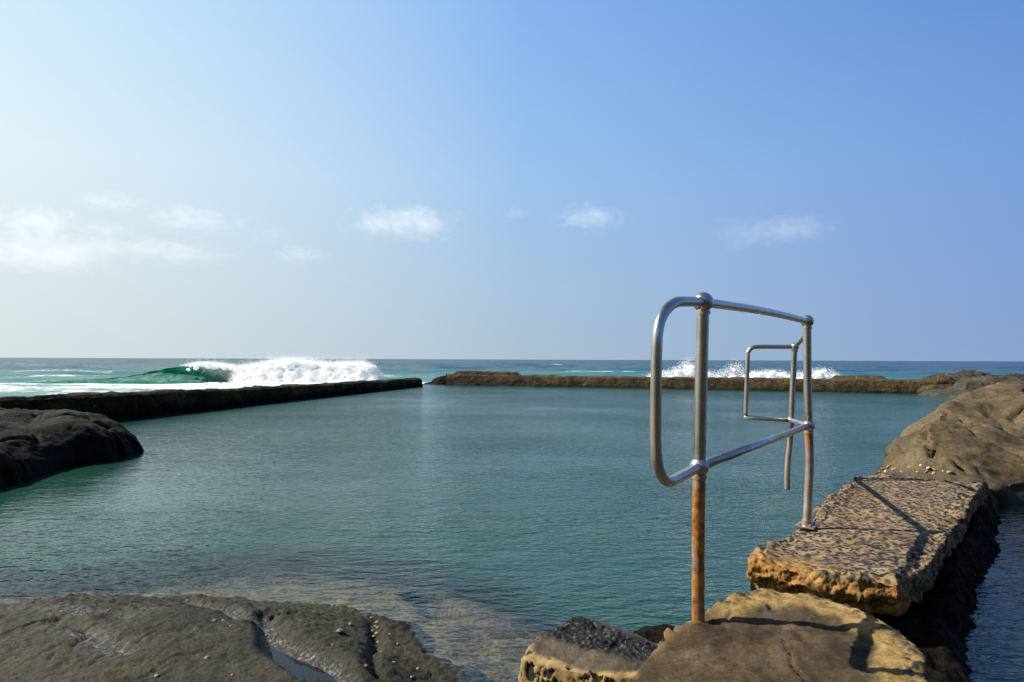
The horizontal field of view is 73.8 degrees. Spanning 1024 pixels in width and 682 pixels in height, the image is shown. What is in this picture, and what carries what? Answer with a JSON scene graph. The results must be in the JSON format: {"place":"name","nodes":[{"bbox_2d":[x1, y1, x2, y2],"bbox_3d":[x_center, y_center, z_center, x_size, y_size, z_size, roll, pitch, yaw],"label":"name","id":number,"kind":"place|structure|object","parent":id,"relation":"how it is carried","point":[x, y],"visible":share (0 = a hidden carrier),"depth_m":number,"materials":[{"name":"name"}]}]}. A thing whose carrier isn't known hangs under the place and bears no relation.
{"place":"outdoors","nodes":[
{"label":"outdoors","id":0,"kind":"place"},
{"bbox_2d":[0,384,1023,680],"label":"pool water","id":1,"kind":"structure","parent":0,"point":[562,504],"depth_m":7.26,"materials":[{"name":"teal liquid"}]},
{"bbox_2d":[518,616,657,681],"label":"mussel rock","id":2,"kind":"object","parent":1,"relation":"in","point":[580,649],"visible":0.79,"depth_m":2.86,"materials":[{"name":"grey stone"}]},
{"bbox_2d":[875,381,1023,529],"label":"boulder","id":3,"kind":"object","parent":1,"relation":"in","point":[976,435],"visible":0.69,"depth_m":7.52,"materials":[{"name":"brown stone"}]},
{"bbox_2d":[0,526,1023,681],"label":"ground","id":4,"kind":"structure","parent":0,"point":[1012,650],"depth_m":4.93,"materials":[{"name":"grey stone"}]},
{"bbox_2d":[0,407,143,576],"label":"boulder","id":5,"kind":"object","parent":4,"relation":"on","point":[34,444],"visible":0.49,"depth_m":8.93,"materials":[{"name":"grey stone"}]},
{"bbox_2d":[0,377,422,420],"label":"pool wall","id":6,"kind":"structure","parent":4,"relation":"on","point":[115,406],"depth_m":17.54,"materials":[{"name":"black concrete"}]},
{"bbox_2d":[0,592,492,681],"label":"flat rock","id":7,"kind":"object","parent":4,"relation":"on","point":[79,637],"visible":0.98,"depth_m":3.04,"materials":[{"name":"grey stone"}]},
{"bbox_2d":[270,645,337,681],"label":"puddle","id":8,"kind":"object","parent":7,"relation":"on","point":[298,669],"visible":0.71,"depth_m":2.92,"materials":[{"name":"liquid"}]},
{"bbox_2d":[336,628,344,632],"bbox_3d":[-0.807,1.360,3.212,0.040,0.014,0.035,3,-5,-8],"label":"limpet","id":9,"kind":"object","parent":7,"relation":"attached to","point":[340,630],"visible":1,"depth_m":3.20},
{"bbox_2d":[633,624,674,643],"bbox_3d":[0.728,1.718,3.452,0.724,0.501,0.442,0,-2,0],"label":"sunken rock","id":10,"kind":"object","parent":4,"relation":"on","point":[654,634],"visible":0.1,"depth_m":3.46,"materials":[{"name":"black stone"}]},
{"bbox_2d":[445,370,951,393],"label":"pool wall","id":11,"kind":"structure","parent":4,"relation":"on","point":[860,384],"depth_m":32.69,"materials":[{"name":"brown concrete"}]},
{"bbox_2d":[632,588,927,681],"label":"rock ledge","id":12,"kind":"object","parent":4,"relation":"on","point":[764,635],"visible":1,"depth_m":2.38,"materials":[{"name":"brown stone"}]},
{"bbox_2d":[750,491,1009,681],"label":"wall footing","id":13,"kind":"object","parent":4,"relation":"on","point":[945,617],"depth_m":3.77,"materials":[{"name":"brown stone"}]},
{"bbox_2d":[746,473,985,616],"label":"concrete slab","id":14,"kind":"structure","parent":13,"relation":"on","point":[882,543],"depth_m":3.78,"materials":[{"name":"beige concrete"}]},
{"bbox_2d":[650,292,817,621],"bbox_3d":[1.554,0.544,4.152,0.567,1.415,4.241,0,-2,23],"label":"handrail","id":15,"kind":"object","parent":14,"relation":"on","point":[700,465],"visible":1,"depth_m":2.65,"materials":[{"name":"silver metal"}]},
{"bbox_2d":[919,380,1023,397],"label":"rock platform","id":16,"kind":"object","parent":4,"relation":"on","point":[949,392],"visible":0.09,"depth_m":27.09,"materials":[{"name":"brown stone"}]},
{"bbox_2d":[917,384,952,393],"bbox_3d":[18.556,2.241,28.652,3.002,0.984,1.479,0,-2,8],"label":"shore rock","id":17,"kind":"object","parent":16,"relation":"on","point":[930,387],"visible":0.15,"depth_m":28.35,"materials":[{"name":"brown stone"}]},
{"bbox_2d":[926,375,956,384],"bbox_3d":[18.206,2.081,29.087,1.836,1.273,1.518,0,-2,0],"label":"shore rock","id":18,"kind":"object","parent":16,"relation":"on","point":[939,379],"visible":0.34,"depth_m":28.57,"materials":[{"name":"brown stone"}]},
{"bbox_2d":[922,373,971,380],"bbox_3d":[20.302,2.406,31.050,3.839,1.921,2.771,0,-2,0],"label":"shore rock","id":19,"kind":"object","parent":16,"relation":"on","point":[957,376],"visible":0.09,"depth_m":30.81,"materials":[{"name":"stone"}]},
{"bbox_2d":[956,370,989,376],"bbox_3d":[21.675,2.119,32.052,1.973,1.548,1.906,0,-2,0],"label":"shore rock","id":20,"kind":"object","parent":16,"relation":"on","point":[973,373],"visible":0.2,"depth_m":31.50,"materials":[{"name":"stone"}]},
{"bbox_2d":[951,375,1006,390],"bbox_3d":[18.888,2.055,27.540,2.259,1.377,2.197,0,-2,0],"label":"shore rock","id":21,"kind":"object","parent":16,"relation":"on","point":[972,383],"visible":0.37,"depth_m":26.96,"materials":[{"name":"grey stone"}]},
{"bbox_2d":[999,373,1023,380],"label":"shore rock","id":22,"kind":"object","parent":16,"relation":"on","point":[1013,377],"visible":0.12,"depth_m":28.45,"materials":[{"name":"brown stone"}]},
{"bbox_2d":[0,358,1023,396],"bbox_3d":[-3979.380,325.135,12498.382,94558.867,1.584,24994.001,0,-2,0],"label":"sea","id":23,"kind":"structure","parent":0,"point":[17,375],"depth_m":104.69,"materials":[{"name":"liquid"}]},
{"bbox_2d":[29,351,385,384],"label":"breaking wave","id":24,"kind":"object","parent":23,"relation":"on","point":[279,372],"visible":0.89,"depth_m":39.74,"materials":[{"name":"white liquid"}]},
{"bbox_2d":[424,376,445,384],"bbox_3d":[-3.966,2.580,38.541,2.285,1.259,1.488,0,-2,0],"label":"shore rock","id":25,"kind":"object","parent":23,"relation":"in","point":[440,380],"visible":0.2,"depth_m":38.04,"materials":[{"name":"brown stone"}]},
{"bbox_2d":[645,358,716,376],"bbox_3d":[8.756,1.718,35.095,3.943,1.883,2.170,0,-2,0],"label":"wave splash","id":26,"kind":"object","parent":23,"relation":"on","point":[687,370],"visible":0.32,"depth_m":34.97,"materials":[{"name":"white liquid"}]},
{"bbox_2d":[711,359,751,376],"bbox_3d":[11.056,1.694,34.960,2.172,1.780,1.771,0,-2,0],"label":"wave splash","id":27,"kind":"object","parent":23,"relation":"on","point":[731,375],"visible":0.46,"depth_m":34.93,"materials":[{"name":"white liquid"}]},
{"bbox_2d":[741,369,796,377],"bbox_3d":[12.971,1.988,34.400,2.984,1.290,1.752,0,-2,0],"label":"wave splash","id":28,"kind":"object","parent":23,"relation":"on","point":[770,374],"visible":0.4,"depth_m":34.10,"materials":[{"name":"white liquid"}]},
{"bbox_2d":[796,364,840,378],"bbox_3d":[15.120,1.882,33.626,2.723,1.534,1.939,0,-2,0],"label":"wave splash","id":29,"kind":"object","parent":23,"relation":"on","point":[819,374],"visible":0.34,"depth_m":33.33,"materials":[{"name":"white liquid"}]},
{"bbox_2d":[0,0,1023,360],"label":"sky","id":30,"kind":"structure","parent":0,"point":[238,179],"materials":[{"name":"blue"}]}
]}

